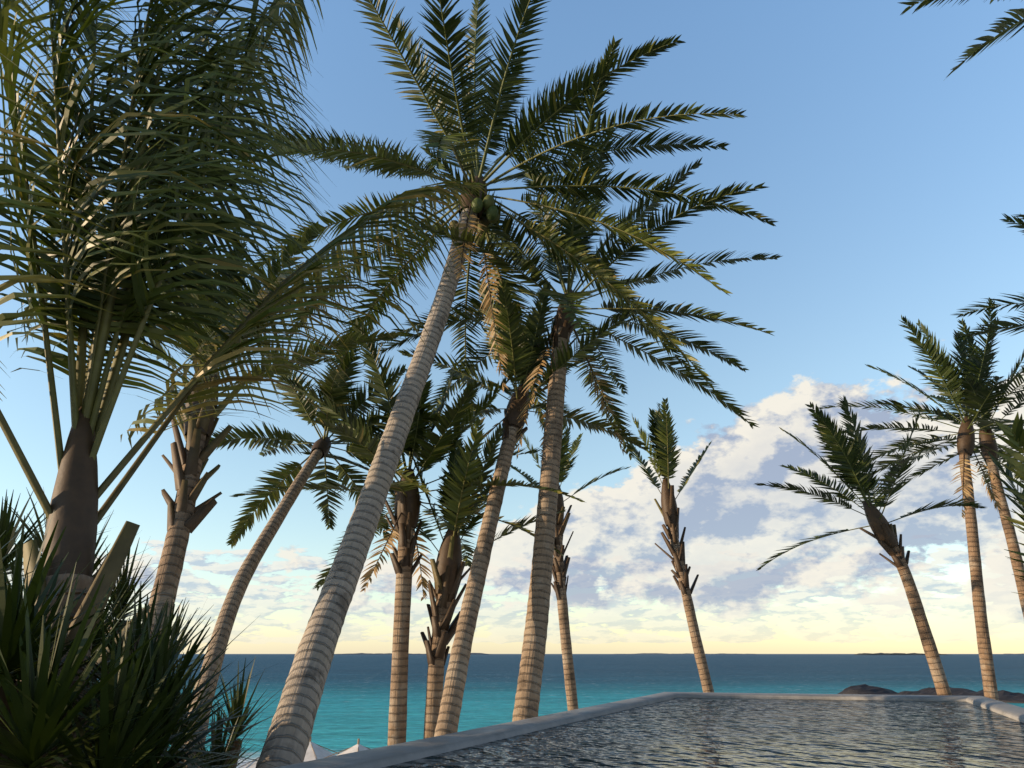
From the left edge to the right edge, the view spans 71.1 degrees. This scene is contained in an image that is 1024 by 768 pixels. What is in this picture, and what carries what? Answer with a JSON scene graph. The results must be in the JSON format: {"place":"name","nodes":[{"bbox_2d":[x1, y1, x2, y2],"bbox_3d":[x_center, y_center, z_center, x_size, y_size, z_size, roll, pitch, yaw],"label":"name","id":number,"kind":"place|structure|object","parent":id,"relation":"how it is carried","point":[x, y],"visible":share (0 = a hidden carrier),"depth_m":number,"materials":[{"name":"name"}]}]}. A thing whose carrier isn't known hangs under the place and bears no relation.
{"place":"outdoors","nodes":[
{"label":"outdoors","id":0,"kind":"place"},
{"bbox_2d":[292,653,491,654],"bbox_3d":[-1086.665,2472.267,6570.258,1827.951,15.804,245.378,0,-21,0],"label":"island","id":1,"kind":"structure","parent":0,"point":[391,654],"depth_m":6483.87,"materials":[{"name":"grey stone"}]},
{"bbox_2d":[0,0,1023,653],"label":"sky","id":2,"kind":"structure","parent":0,"point":[890,177],"materials":[{"name":"blue"}]},
{"bbox_2d":[97,654,1023,767],"bbox_3d":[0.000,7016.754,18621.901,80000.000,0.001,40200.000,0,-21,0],"label":"sea water","id":3,"kind":"structure","parent":0,"point":[353,707],"depth_m":186.63,"materials":[{"name":"teal liquid"}]},
{"bbox_2d":[838,684,1023,702],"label":"rocks","id":4,"kind":"object","parent":3,"relation":"in","point":[1008,696],"visible":0.62,"depth_m":111.16,"materials":[{"name":"grey stone"}]},
{"bbox_2d":[275,692,1023,767],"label":"pool coping","id":5,"kind":"object","parent":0,"point":[385,756],"visible":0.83,"depth_m":7.13,"materials":[{"name":"grey stone"}]},
{"bbox_2d":[638,653,724,653],"bbox_3d":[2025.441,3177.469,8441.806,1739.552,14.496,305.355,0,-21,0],"label":"island","id":6,"kind":"structure","parent":0,"point":[664,653],"depth_m":8368.50,"materials":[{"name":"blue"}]},
{"bbox_2d":[854,653,946,654],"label":"island","id":7,"kind":"structure","parent":0,"point":[892,654],"depth_m":3906.89,"materials":[{"name":"grey stone"}]},
{"bbox_3d":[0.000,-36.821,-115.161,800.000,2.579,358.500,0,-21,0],"label":"island ground","id":8,"kind":"structure","parent":0,"visible":0},
{"bbox_2d":[0,486,282,767],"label":"shrub","id":9,"kind":"object","parent":8,"relation":"on","point":[123,589],"visible":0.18,"depth_m":5.53,"materials":[{"name":"green plant"}]},
{"bbox_2d":[0,512,287,767],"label":"shrub","id":10,"kind":"object","parent":8,"relation":"on","point":[141,711],"visible":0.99,"depth_m":2.36,"materials":[{"name":"green plant"}]},
{"bbox_2d":[0,0,488,767],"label":"palm","id":11,"kind":"object","parent":8,"relation":"on","point":[98,278],"visible":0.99,"depth_m":4.02,"materials":[{"name":"green plant"}]},
{"bbox_2d":[239,757,258,767],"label":"beach parasol","id":12,"kind":"object","parent":8,"relation":"on","point":[253,764],"visible":0.12,"depth_m":20.16,"materials":[{"name":"fabric"}]},
{"bbox_2d":[133,221,402,641],"bbox_3d":[-3.066,2.693,7.192,3.157,10.182,5.469,18,-27,-39],"label":"palm","id":13,"kind":"object","parent":8,"relation":"on","point":[185,516],"visible":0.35,"depth_m":7.99,"materials":[{"name":"green plant"}]},
{"bbox_2d":[184,314,443,767],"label":"palm","id":14,"kind":"object","parent":8,"relation":"on","point":[299,473],"visible":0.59,"depth_m":12.26,"materials":[{"name":"green plant"}]},
{"bbox_2d":[304,736,338,761],"bbox_3d":[-6.078,11.868,21.177,3.217,2.625,3.217,-6,-21,15],"label":"beach parasol","id":15,"kind":"object","parent":8,"relation":"on","point":[314,751],"visible":0.29,"depth_m":21.28,"materials":[{"name":"fabric"}]},
{"bbox_2d":[325,738,369,757],"bbox_3d":[-4.237,11.111,19.325,3.617,2.795,3.617,-13,-24,31],"label":"beach parasol","id":16,"kind":"object","parent":8,"relation":"on","point":[357,747],"visible":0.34,"depth_m":19.61,"materials":[{"name":"fabric"}]},
{"bbox_2d":[231,318,584,745],"bbox_3d":[-1.805,4.008,10.754,5.272,10.060,5.001,6,-21,-15],"label":"palm","id":17,"kind":"object","parent":8,"relation":"on","point":[406,504],"visible":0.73,"depth_m":11.16,"materials":[{"name":"green plant"}]},
{"bbox_2d":[389,417,566,738],"bbox_3d":[-0.761,4.826,10.843,2.008,8.609,3.130,16,-26,-36],"label":"palm","id":18,"kind":"object","parent":8,"relation":"on","point":[447,566],"visible":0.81,"depth_m":10.89,"materials":[{"name":"green plant"}]},
{"bbox_2d":[197,0,777,767],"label":"palm","id":19,"kind":"object","parent":8,"relation":"on","point":[287,740],"visible":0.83,"depth_m":11.03,"materials":[{"name":"green plant"}]},
{"bbox_2d":[397,279,649,736],"bbox_3d":[-0.792,3.388,10.451,4.264,11.352,6.203,-18,-27,40],"label":"palm","id":20,"kind":"object","parent":8,"relation":"on","point":[524,346],"visible":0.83,"depth_m":11.64,"materials":[{"name":"green plant"}]},
{"bbox_2d":[510,422,630,710],"bbox_3d":[1.209,5.770,16.029,3.309,10.549,1.865,-4,-21,12],"label":"palm","id":21,"kind":"object","parent":8,"relation":"on","point":[560,569],"visible":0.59,"depth_m":16.52,"materials":[{"name":"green plant"}]},
{"bbox_2d":[361,35,781,721],"bbox_3d":[1.173,2.048,11.770,7.886,14.736,8.062,0,-21,0],"label":"palm","id":22,"kind":"object","parent":8,"relation":"on","point":[567,323],"visible":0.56,"depth_m":11.97,"materials":[{"name":"green plant"}]},
{"bbox_2d":[625,397,713,692],"bbox_3d":[3.805,5.424,15.127,2.287,10.656,1.447,0,-21,0],"label":"palm","id":23,"kind":"object","parent":8,"relation":"on","point":[664,454],"visible":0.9,"depth_m":16.01,"materials":[{"name":"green plant"}]},
{"bbox_2d":[755,395,984,694],"bbox_3d":[6.579,5.144,13.353,4.007,9.902,4.146,18,-27,-39],"label":"palm","id":24,"kind":"object","parent":8,"relation":"on","point":[846,455],"visible":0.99,"depth_m":13.84,"materials":[{"name":"green plant"}]},
{"bbox_2d":[818,298,1023,700],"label":"palm","id":25,"kind":"object","parent":8,"relation":"on","point":[967,447],"visible":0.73,"depth_m":16.38,"materials":[{"name":"green plant"}]},
{"bbox_2d":[869,318,1023,617],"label":"palm","id":26,"kind":"object","parent":8,"relation":"on","point":[988,441],"visible":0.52,"depth_m":16.93,"materials":[{"name":"green plant"}]},
{"bbox_2d":[899,0,1023,75],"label":"palm","id":27,"kind":"object","parent":8,"relation":"on","point":[988,39],"visible":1,"depth_m":9.78,"materials":[{"name":"green plant"}]},
{"bbox_2d":[953,213,1023,375],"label":"palm","id":28,"kind":"object","parent":8,"relation":"on","point":[1020,224],"visible":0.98,"depth_m":14.69,"materials":[{"name":"green plant"}]},
{"bbox_2d":[987,412,1023,594],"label":"palm","id":29,"kind":"object","parent":8,"relation":"on","point":[1014,434],"visible":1,"depth_m":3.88,"materials":[{"name":"green plant"}]},
{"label":"pool","id":30,"kind":"object","parent":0,"visible":0},
{"bbox_2d":[382,697,1023,767],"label":"pool water","id":31,"kind":"structure","parent":30,"relation":"in","point":[678,732],"depth_m":6.26,"materials":[{"name":"grey liquid"}]}
]}

